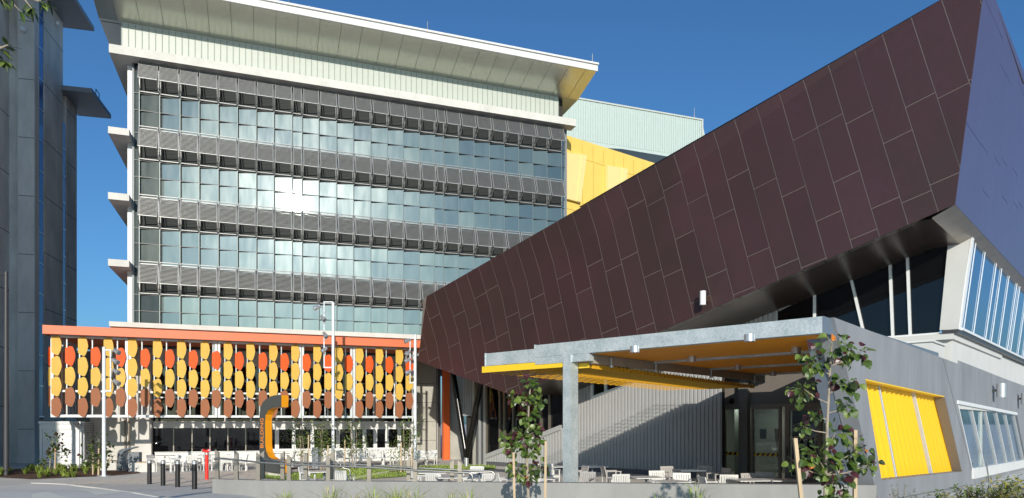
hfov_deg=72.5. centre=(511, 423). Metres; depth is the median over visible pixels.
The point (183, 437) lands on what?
window
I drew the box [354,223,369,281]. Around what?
window
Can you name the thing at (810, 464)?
hibiscus tree
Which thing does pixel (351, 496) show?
grass tuft
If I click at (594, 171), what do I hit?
yellow wall
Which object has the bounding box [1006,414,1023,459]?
window
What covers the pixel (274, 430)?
window
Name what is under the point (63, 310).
window
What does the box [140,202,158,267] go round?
window
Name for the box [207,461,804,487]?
terrace paving
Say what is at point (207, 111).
window
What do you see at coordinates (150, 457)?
garden chair
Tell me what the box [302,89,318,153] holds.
window
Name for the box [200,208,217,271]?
window
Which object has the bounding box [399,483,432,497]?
grass tuft
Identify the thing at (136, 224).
window
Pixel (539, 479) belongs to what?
garden chair
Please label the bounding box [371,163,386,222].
window
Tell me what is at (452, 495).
grass tuft
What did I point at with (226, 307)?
window
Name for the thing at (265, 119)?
window
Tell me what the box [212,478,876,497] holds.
retaining wall
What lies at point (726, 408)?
door
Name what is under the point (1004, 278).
window
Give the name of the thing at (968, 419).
window
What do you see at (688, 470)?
cafe table
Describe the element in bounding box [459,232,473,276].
window
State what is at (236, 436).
window
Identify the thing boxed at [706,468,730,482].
garden chair
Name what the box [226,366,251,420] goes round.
window
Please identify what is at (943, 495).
shrub
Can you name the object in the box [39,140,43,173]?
window
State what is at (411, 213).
window
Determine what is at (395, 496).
grass tuft
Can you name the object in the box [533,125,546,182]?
window
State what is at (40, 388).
window
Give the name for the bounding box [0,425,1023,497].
ground
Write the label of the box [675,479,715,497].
grass tuft
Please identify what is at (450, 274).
window
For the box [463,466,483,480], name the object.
garden chair
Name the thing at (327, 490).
grass tuft
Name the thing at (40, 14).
window
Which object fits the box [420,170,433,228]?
window
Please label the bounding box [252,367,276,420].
window
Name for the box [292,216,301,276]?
window
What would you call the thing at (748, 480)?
cafe table
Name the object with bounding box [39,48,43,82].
window
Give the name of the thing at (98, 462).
wooden stake
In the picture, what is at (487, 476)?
garden chair
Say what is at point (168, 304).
window
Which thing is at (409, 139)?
window
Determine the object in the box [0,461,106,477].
ground cover
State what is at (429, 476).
garden chair
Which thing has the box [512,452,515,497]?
wooden stake
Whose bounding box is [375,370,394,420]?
window
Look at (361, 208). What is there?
window
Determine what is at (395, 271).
window
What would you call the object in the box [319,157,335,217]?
window
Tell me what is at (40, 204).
window
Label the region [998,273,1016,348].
window
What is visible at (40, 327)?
window
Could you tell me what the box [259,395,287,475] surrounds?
curved sign
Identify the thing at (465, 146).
window
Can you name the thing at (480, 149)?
window
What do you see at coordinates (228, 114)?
window
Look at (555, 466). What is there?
cafe table
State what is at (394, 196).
window
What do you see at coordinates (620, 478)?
garden chair
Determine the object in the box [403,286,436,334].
window
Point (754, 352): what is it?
entrance canopy
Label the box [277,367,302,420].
window
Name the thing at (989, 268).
window
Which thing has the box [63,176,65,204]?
window
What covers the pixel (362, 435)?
window
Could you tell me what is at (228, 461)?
garden chair
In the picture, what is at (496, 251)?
window
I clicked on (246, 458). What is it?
garden chair
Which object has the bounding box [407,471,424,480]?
garden chair
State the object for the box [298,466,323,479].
garden chair
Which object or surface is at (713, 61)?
sky
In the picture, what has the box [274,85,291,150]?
window
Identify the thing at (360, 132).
window
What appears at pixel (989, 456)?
window
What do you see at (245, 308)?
window
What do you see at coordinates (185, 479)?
path
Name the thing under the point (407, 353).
floodlight pole
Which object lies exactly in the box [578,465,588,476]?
garden chair
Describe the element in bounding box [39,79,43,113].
window
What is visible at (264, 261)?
window
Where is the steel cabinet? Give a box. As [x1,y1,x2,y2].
[312,447,320,467]
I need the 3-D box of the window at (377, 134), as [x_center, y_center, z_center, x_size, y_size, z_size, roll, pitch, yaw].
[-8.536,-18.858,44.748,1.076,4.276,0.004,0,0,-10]
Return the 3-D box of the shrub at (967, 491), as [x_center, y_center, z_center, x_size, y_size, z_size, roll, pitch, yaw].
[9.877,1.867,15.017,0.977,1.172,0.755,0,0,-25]
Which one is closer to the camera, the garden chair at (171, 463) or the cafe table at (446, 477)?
the cafe table at (446, 477)
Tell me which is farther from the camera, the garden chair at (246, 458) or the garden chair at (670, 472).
the garden chair at (246, 458)
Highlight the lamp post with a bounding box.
[0,271,8,474]
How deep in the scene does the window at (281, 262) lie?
42.77 m
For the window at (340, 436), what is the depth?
45.84 m
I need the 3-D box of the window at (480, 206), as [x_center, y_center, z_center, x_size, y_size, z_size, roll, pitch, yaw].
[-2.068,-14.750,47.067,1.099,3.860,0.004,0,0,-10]
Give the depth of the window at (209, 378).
43.24 m
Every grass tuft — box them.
[264,488,293,497]
[307,485,345,497]
[325,489,369,497]
[357,484,396,497]
[371,482,425,497]
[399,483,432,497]
[425,488,459,497]
[453,485,498,497]
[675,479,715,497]
[889,484,907,497]
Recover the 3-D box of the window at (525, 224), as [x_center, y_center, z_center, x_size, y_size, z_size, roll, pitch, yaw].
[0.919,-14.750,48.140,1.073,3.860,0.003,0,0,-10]
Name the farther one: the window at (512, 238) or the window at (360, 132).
the window at (512, 238)
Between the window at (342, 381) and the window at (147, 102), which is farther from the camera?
the window at (342, 381)
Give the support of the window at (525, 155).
in the office building
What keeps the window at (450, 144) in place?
in the office building
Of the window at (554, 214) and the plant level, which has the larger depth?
the plant level
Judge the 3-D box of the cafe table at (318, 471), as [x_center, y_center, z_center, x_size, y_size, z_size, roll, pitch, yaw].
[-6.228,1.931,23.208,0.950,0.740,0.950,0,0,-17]
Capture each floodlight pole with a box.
[98,347,120,475]
[313,301,335,469]
[404,335,418,460]
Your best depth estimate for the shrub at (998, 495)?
13.95 m
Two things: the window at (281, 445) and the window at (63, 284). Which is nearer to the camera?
the window at (281, 445)
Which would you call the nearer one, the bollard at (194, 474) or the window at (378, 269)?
the bollard at (194, 474)
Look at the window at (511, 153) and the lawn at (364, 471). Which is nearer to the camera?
the lawn at (364, 471)
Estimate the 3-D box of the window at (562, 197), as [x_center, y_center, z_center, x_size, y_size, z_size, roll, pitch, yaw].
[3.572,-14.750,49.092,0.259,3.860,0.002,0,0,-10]
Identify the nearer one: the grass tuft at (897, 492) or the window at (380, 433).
the grass tuft at (897, 492)
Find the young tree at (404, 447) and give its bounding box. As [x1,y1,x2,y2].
[386,415,424,471]
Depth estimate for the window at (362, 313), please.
44.40 m
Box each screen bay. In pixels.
[51,335,127,416]
[128,337,220,417]
[218,341,300,417]
[301,344,352,417]
[353,346,413,417]
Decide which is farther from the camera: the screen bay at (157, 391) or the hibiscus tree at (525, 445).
the screen bay at (157, 391)
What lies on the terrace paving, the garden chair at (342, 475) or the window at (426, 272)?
the garden chair at (342, 475)
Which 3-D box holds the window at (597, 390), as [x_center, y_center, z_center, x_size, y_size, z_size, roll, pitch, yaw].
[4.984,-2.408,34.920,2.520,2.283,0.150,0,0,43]
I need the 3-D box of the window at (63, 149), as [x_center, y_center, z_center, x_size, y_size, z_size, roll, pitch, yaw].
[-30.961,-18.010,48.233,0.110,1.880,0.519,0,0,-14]
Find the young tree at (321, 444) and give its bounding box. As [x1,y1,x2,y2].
[299,419,341,469]
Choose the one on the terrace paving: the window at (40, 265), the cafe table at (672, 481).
the cafe table at (672, 481)
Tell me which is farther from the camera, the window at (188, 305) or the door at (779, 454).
the window at (188, 305)
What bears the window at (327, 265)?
in the office building
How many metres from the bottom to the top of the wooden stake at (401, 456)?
1.578 m
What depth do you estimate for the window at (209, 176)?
41.36 m
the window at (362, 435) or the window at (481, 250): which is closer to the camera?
the window at (362, 435)
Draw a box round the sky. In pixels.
[63,0,1023,424]
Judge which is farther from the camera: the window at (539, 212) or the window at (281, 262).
the window at (539, 212)
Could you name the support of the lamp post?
on the planting bed
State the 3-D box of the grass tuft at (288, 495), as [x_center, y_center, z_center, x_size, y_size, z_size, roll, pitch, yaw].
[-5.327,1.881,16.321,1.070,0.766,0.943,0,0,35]
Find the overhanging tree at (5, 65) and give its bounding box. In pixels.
[0,0,56,72]
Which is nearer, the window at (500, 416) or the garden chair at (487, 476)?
the garden chair at (487, 476)
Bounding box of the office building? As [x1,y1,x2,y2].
[42,0,598,463]
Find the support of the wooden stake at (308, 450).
on the mulch ring
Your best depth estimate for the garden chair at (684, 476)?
22.68 m
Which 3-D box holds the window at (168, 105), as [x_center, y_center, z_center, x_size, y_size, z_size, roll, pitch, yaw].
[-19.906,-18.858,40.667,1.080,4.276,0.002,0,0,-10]
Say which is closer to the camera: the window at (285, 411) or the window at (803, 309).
the window at (803, 309)
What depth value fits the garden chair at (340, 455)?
41.21 m
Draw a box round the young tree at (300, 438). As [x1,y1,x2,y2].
[280,412,317,466]
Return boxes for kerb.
[33,482,170,497]
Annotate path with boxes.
[2,471,277,486]
[351,470,392,479]
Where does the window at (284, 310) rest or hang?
in the office building
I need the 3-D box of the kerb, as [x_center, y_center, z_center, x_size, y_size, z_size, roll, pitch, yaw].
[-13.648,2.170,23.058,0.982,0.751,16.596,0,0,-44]
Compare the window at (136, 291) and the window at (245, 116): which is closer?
the window at (136, 291)
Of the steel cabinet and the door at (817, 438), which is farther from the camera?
the steel cabinet
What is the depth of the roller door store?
38.45 m
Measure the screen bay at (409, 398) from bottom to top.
4.219 m
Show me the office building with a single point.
(290, 166)
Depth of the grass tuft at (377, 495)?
16.48 m
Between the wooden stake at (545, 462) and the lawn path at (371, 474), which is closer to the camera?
the wooden stake at (545, 462)
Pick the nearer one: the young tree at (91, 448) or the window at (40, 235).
the young tree at (91, 448)
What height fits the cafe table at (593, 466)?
0.740 m
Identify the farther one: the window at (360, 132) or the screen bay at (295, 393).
the window at (360, 132)
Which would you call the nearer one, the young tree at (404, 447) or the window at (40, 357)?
the young tree at (404, 447)
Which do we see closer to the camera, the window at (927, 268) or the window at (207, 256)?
the window at (927, 268)
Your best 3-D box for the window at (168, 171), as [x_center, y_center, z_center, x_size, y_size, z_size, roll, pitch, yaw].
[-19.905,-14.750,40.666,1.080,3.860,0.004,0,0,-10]
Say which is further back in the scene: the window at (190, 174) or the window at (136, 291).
the window at (190, 174)
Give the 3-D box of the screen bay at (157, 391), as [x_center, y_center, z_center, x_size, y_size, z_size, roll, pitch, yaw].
[-18.114,-2.449,37.606,4.538,4.219,0.230,0,0,-20]
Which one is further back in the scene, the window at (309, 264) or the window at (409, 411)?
the window at (409, 411)
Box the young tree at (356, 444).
[336,414,372,468]
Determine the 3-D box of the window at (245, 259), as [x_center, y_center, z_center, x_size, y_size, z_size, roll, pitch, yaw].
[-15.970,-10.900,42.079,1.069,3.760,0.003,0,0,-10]
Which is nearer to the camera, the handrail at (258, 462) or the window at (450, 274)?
the handrail at (258, 462)
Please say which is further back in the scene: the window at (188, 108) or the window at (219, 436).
the window at (219, 436)
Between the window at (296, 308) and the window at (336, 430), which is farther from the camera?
the window at (336, 430)
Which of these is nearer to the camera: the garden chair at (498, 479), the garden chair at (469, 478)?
the garden chair at (498, 479)
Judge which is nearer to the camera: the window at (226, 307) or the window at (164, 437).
the window at (226, 307)
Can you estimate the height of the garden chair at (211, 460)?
0.850 m
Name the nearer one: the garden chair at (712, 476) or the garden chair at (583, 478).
the garden chair at (583, 478)
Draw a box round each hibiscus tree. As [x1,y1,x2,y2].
[498,374,549,497]
[781,332,885,497]
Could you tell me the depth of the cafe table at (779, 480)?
21.38 m
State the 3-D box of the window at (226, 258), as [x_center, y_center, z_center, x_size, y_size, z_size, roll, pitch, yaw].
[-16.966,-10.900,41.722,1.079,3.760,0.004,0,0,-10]
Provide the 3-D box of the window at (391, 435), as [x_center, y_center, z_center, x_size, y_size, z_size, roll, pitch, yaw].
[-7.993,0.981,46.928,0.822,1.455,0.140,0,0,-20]
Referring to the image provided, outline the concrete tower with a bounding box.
[0,0,110,463]
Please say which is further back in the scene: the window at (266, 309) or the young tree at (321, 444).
the window at (266, 309)
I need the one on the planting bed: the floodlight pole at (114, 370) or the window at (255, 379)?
the floodlight pole at (114, 370)
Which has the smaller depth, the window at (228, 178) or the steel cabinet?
the steel cabinet
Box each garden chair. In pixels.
[145,455,164,471]
[168,455,182,471]
[174,454,187,470]
[185,455,201,471]
[202,454,220,470]
[221,455,233,470]
[227,454,241,470]
[239,454,248,470]
[285,452,295,466]
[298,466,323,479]
[335,470,354,479]
[336,451,350,464]
[381,450,393,464]
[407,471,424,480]
[417,451,426,464]
[425,450,436,464]
[425,473,448,480]
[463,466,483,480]
[475,473,498,480]
[492,473,515,481]
[529,475,554,481]
[540,464,559,481]
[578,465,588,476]
[578,471,595,481]
[600,466,621,481]
[607,474,629,482]
[649,470,672,482]
[660,466,682,479]
[672,473,691,480]
[697,466,714,482]
[697,476,717,482]
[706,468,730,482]
[716,474,738,482]
[740,473,767,483]
[756,472,777,483]
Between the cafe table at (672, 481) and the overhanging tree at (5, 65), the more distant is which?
the cafe table at (672, 481)
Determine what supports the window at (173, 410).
in the office building
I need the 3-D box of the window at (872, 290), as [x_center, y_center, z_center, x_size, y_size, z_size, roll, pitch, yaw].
[13.821,-4.769,26.828,1.504,2.998,0.030,0,0,43]
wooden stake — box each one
[54,448,55,468]
[92,454,93,474]
[98,448,99,474]
[308,435,308,468]
[344,440,345,467]
[400,442,401,471]
[411,447,412,468]
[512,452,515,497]
[544,441,546,497]
[793,438,802,497]
[852,430,857,497]
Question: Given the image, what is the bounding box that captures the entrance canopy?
[482,316,938,481]
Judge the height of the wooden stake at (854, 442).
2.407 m
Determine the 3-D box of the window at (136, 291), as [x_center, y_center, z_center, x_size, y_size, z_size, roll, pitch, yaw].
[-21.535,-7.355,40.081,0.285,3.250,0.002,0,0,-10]
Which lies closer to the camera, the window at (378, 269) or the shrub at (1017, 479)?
the shrub at (1017, 479)
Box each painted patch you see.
[31,492,66,497]
[74,488,120,494]
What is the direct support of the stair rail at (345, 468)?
on the terrace paving
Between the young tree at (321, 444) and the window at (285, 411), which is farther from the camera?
the window at (285, 411)
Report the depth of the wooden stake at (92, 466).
33.50 m
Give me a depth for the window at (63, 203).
48.23 m
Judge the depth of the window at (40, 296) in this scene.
44.45 m
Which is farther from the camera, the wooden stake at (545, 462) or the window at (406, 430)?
the window at (406, 430)
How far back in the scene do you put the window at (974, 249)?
25.30 m
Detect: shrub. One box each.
[918,489,972,497]
[946,483,991,497]
[966,479,1019,497]
[985,474,1023,497]
[998,480,1023,497]
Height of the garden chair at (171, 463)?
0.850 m
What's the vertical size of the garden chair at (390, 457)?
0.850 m
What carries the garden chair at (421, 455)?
on the terrace paving
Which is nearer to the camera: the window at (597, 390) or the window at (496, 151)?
the window at (597, 390)
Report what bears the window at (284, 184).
in the office building
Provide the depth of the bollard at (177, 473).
25.89 m
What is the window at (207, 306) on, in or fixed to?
in the office building
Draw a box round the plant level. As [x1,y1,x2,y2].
[562,97,704,162]
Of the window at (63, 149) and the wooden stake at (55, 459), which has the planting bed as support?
the wooden stake at (55, 459)
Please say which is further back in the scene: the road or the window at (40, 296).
the window at (40, 296)
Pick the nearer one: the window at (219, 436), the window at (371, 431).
the window at (219, 436)
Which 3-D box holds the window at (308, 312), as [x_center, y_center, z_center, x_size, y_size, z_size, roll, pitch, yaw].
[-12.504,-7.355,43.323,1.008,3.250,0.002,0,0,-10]
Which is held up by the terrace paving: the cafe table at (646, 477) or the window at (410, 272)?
the cafe table at (646, 477)
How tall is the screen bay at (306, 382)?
4.219 m
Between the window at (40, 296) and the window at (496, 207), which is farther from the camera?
the window at (496, 207)
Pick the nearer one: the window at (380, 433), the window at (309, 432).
the window at (309, 432)
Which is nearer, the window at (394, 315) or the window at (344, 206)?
the window at (344, 206)
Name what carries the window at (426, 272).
in the office building
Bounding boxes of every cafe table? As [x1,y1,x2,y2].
[309,470,325,479]
[417,471,445,473]
[435,475,467,480]
[466,470,491,480]
[549,465,562,478]
[578,465,608,471]
[630,476,665,482]
[650,479,694,482]
[673,469,705,480]
[727,478,769,482]
[759,478,796,483]
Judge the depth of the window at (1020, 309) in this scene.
34.26 m
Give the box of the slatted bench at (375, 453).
[353,449,384,465]
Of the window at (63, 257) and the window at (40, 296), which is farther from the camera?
the window at (63, 257)
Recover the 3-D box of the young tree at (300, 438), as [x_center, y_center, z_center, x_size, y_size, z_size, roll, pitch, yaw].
[-11.300,0.892,37.285,1.983,3.120,2.081,0,0,-29]
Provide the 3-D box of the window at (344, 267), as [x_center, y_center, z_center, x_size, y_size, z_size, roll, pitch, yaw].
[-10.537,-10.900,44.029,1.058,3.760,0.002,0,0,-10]
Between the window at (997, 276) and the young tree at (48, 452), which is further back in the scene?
the young tree at (48, 452)
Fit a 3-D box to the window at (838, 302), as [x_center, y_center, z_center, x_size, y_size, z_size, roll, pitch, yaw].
[12.968,-4.531,27.620,1.902,2.523,0.030,0,0,43]
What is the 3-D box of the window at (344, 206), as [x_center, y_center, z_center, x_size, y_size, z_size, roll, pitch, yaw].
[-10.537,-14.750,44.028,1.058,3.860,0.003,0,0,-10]
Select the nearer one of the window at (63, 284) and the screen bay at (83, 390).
the screen bay at (83, 390)
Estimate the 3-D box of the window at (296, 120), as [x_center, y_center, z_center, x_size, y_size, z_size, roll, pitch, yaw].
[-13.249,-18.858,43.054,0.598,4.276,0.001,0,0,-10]
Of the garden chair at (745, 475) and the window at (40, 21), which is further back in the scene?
the window at (40, 21)
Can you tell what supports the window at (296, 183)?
in the office building
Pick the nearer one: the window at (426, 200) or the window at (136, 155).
the window at (136, 155)
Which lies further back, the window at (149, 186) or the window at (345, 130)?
the window at (345, 130)
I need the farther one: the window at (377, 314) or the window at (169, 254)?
the window at (377, 314)
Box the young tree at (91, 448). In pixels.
[77,432,118,474]
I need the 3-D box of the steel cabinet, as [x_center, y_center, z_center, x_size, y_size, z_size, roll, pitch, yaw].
[-10.782,1.875,38.500,0.420,1.150,0.300,0,0,0]
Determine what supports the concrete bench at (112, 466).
on the planting bed
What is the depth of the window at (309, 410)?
45.20 m
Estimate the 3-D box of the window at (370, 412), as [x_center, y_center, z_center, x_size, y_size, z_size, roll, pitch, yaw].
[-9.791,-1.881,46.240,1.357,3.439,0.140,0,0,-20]
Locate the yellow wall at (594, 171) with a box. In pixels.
[567,135,654,214]
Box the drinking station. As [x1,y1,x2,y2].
[117,446,141,470]
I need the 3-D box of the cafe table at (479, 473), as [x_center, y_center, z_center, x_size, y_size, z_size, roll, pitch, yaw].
[-1.183,2.074,25.216,0.950,0.740,0.950,0,0,-6]
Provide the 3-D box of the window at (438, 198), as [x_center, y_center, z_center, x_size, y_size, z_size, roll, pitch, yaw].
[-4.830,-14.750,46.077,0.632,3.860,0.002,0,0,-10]
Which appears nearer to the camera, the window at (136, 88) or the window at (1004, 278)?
the window at (1004, 278)
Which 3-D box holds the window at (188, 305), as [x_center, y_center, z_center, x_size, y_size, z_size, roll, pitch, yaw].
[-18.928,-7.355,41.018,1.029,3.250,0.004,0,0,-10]
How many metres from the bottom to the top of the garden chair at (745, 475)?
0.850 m
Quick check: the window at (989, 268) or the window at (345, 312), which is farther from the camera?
the window at (345, 312)
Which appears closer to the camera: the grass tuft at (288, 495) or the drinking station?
the grass tuft at (288, 495)
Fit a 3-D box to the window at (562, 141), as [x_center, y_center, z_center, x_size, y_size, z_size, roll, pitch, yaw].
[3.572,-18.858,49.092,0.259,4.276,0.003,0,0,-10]
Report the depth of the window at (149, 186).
40.31 m
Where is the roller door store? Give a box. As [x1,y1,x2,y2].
[38,421,93,467]
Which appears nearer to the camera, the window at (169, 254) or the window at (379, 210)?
the window at (169, 254)
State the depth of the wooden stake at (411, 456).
35.20 m
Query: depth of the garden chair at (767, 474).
23.03 m
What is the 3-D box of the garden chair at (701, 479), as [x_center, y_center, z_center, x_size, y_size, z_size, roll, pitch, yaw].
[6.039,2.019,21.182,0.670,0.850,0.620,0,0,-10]
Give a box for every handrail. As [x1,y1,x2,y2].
[214,450,473,481]
[260,450,495,480]
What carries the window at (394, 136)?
in the office building
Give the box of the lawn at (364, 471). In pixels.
[265,465,495,479]
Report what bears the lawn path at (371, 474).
on the lawn at (364, 471)
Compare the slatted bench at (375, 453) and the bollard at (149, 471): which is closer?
the bollard at (149, 471)
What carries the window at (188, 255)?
in the office building
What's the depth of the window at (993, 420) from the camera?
32.35 m
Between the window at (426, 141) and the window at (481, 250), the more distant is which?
the window at (481, 250)
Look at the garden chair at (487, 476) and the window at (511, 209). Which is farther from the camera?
the window at (511, 209)
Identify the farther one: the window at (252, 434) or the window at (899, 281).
the window at (252, 434)
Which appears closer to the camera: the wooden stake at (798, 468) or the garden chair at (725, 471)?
the wooden stake at (798, 468)
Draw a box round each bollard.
[147,459,151,483]
[160,460,165,485]
[175,460,179,486]
[192,460,197,488]
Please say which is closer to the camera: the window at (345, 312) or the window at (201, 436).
the window at (201, 436)
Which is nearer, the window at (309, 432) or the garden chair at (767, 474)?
the garden chair at (767, 474)
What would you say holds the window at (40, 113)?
in the concrete tower
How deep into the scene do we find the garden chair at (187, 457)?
35.77 m
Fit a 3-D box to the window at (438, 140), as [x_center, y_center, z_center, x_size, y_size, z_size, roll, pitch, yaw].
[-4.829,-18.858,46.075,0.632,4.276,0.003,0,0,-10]
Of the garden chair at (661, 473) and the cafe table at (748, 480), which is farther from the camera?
the garden chair at (661, 473)
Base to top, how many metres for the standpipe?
1.375 m
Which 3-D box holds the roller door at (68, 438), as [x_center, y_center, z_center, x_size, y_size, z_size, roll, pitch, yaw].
[-24.866,1.337,38.351,1.548,2.185,0.050,0,0,-20]
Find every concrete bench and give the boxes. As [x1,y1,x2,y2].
[100,460,116,469]
[129,462,160,471]
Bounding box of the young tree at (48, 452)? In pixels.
[36,431,70,472]
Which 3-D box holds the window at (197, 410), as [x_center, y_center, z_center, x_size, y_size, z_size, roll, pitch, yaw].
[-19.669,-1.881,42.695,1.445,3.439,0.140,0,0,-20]
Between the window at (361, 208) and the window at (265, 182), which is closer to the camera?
the window at (265, 182)
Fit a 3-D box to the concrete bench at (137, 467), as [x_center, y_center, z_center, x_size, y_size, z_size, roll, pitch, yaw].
[-18.833,2.209,35.850,1.431,0.522,0.500,0,0,0]
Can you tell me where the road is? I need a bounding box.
[0,483,158,497]
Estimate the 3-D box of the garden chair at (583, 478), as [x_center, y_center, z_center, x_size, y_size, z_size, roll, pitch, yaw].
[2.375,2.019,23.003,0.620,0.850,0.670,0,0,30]
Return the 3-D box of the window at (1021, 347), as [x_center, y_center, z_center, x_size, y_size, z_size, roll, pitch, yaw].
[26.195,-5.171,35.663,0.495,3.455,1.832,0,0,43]
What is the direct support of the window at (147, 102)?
in the office building
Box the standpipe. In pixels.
[201,449,210,479]
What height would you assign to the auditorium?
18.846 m
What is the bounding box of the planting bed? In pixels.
[0,468,139,478]
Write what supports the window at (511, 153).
in the office building
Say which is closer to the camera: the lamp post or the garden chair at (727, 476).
the garden chair at (727, 476)
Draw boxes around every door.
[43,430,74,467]
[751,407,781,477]
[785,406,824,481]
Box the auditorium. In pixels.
[417,0,1023,497]
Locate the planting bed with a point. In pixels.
(19, 473)
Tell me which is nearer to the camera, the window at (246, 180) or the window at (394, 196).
the window at (246, 180)
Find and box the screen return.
[47,338,80,417]
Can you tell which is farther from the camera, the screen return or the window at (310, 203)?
the window at (310, 203)
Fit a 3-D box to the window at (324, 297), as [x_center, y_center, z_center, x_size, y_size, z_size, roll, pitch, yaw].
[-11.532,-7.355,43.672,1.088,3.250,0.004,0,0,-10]
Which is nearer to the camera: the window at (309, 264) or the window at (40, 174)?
the window at (309, 264)
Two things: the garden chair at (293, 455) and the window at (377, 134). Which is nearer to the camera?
the garden chair at (293, 455)
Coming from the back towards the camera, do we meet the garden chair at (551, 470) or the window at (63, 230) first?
the window at (63, 230)
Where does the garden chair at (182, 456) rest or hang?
on the ground at (172, 491)
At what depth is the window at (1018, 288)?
33.14 m
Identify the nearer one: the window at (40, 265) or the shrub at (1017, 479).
the shrub at (1017, 479)
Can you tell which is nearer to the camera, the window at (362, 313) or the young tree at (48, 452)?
the young tree at (48, 452)
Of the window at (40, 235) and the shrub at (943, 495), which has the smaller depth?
the shrub at (943, 495)
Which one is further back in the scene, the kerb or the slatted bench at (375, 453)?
the slatted bench at (375, 453)
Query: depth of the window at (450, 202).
46.36 m
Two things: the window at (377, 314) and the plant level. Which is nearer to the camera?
the window at (377, 314)
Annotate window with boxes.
[39,0,43,22]
[39,17,43,52]
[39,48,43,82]
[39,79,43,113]
[39,110,43,143]
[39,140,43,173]
[39,171,43,204]
[39,202,43,234]
[39,233,43,265]
[39,263,43,295]
[39,294,42,325]
[39,325,43,356]
[39,356,43,386]
[39,386,43,416]
[63,122,65,150]
[63,149,65,177]
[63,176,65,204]
[63,203,65,230]
[63,230,65,257]
[63,257,65,284]
[63,284,65,310]
[63,310,64,325]
[134,63,138,131]
[134,133,138,199]
[134,201,138,266]
[134,267,138,322]
[140,77,158,133]
[140,134,158,201]
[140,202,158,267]
[140,268,158,322]
[155,364,177,420]
[155,428,173,451]
[161,70,179,136]
[161,137,179,203]
[161,204,179,268]
[161,270,179,323]
[174,428,192,450]
[178,365,202,420]
[181,73,198,139]
[181,139,198,205]
[181,206,198,270]
[181,271,198,324]
[193,428,210,450]
[200,86,217,140]
[200,142,217,207]
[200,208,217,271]
[200,272,217,325]
[203,365,225,420]
[211,428,227,450]
[219,89,236,143]
[219,144,236,209]
[219,210,236,272]
[219,274,236,326]
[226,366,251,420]
[228,428,245,450]
[238,90,255,145]
[238,147,255,210]
[238,211,255,273]
[238,275,255,327]
[246,428,258,449]
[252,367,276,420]
[257,85,273,148]
[257,149,273,212]
[257,213,273,275]
[257,276,273,327]
[272,428,276,449]
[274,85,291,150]
[274,151,291,214]
[274,215,291,276]
[274,277,291,328]
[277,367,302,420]
[277,428,293,449]
[292,88,301,151]
[292,153,301,215]
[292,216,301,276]
[292,278,301,329]
[294,428,311,449]
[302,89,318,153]
[302,154,318,216]
[302,217,318,277]
[302,279,318,329]
[303,368,328,420]
[312,428,337,449]
[319,105,335,155]
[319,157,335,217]
[319,219,335,279]
[319,280,335,330]
[329,369,353,420]
[337,108,352,158]
[337,159,352,220]
[337,221,352,280]
[337,281,352,331]
[338,428,352,449]
[353,428,364,448]
[354,110,369,159]
[354,161,369,221]
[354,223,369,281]
[354,283,369,332]
[354,369,374,420]
[365,428,374,448]
[371,106,386,162]
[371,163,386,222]
[371,224,386,282]
[371,284,386,332]
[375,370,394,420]
[375,428,386,448]
[387,428,398,448]
[388,110,402,164]
[388,166,402,225]
[388,226,402,283]
[388,285,402,333]
[395,370,413,420]
[399,428,412,448]
[403,112,418,166]
[403,168,418,225]
[403,227,418,284]
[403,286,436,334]
[420,111,433,168]
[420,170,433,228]
[420,229,433,285]
[435,111,442,169]
[435,171,442,229]
[435,230,442,286]
[444,111,457,171]
[444,172,457,230]
[444,231,457,285]
[459,114,473,173]
[459,174,473,231]
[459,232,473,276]
[474,119,488,175]
[474,177,488,233]
[474,234,488,268]
[484,386,562,458]
[490,119,503,176]
[490,178,503,234]
[490,235,502,259]
[505,121,517,179]
[505,180,517,236]
[506,237,513,249]
[519,126,532,180]
[519,182,532,237]
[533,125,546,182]
[533,183,546,233]
[547,128,560,184]
[547,187,560,226]
[562,141,563,182]
[562,197,563,217]
[590,380,630,398]
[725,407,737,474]
[779,297,812,320]
[816,282,860,326]
[853,267,890,335]
[892,259,908,335]
[909,246,947,333]
[960,409,984,466]
[962,243,975,327]
[963,246,985,332]
[973,254,996,338]
[973,410,997,464]
[985,260,1003,340]
[986,411,1006,462]
[991,271,1009,344]
[997,412,1015,461]
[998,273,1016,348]
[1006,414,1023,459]
[1007,284,1020,350]
[1010,288,1023,353]
[1017,312,1023,356]
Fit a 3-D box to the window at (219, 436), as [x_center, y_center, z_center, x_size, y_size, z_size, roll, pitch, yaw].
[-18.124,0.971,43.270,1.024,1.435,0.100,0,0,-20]
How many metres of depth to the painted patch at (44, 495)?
18.08 m
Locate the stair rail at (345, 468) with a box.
[335,458,350,479]
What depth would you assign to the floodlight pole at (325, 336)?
36.94 m
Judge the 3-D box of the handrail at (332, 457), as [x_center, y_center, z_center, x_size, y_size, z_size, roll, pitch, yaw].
[-3.843,1.174,19.726,6.839,0.863,0.193,0,0,5]
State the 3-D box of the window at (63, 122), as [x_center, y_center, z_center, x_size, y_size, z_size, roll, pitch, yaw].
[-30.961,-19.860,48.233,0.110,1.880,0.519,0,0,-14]
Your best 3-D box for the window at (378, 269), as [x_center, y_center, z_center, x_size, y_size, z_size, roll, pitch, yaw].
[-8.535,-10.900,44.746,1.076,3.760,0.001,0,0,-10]
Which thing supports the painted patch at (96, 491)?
on the road
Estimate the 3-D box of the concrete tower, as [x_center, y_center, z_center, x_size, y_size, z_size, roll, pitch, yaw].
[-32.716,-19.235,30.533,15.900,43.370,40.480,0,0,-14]
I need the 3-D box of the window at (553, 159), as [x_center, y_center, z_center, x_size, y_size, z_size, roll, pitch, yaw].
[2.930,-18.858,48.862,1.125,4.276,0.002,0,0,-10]
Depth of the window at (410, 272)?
45.45 m

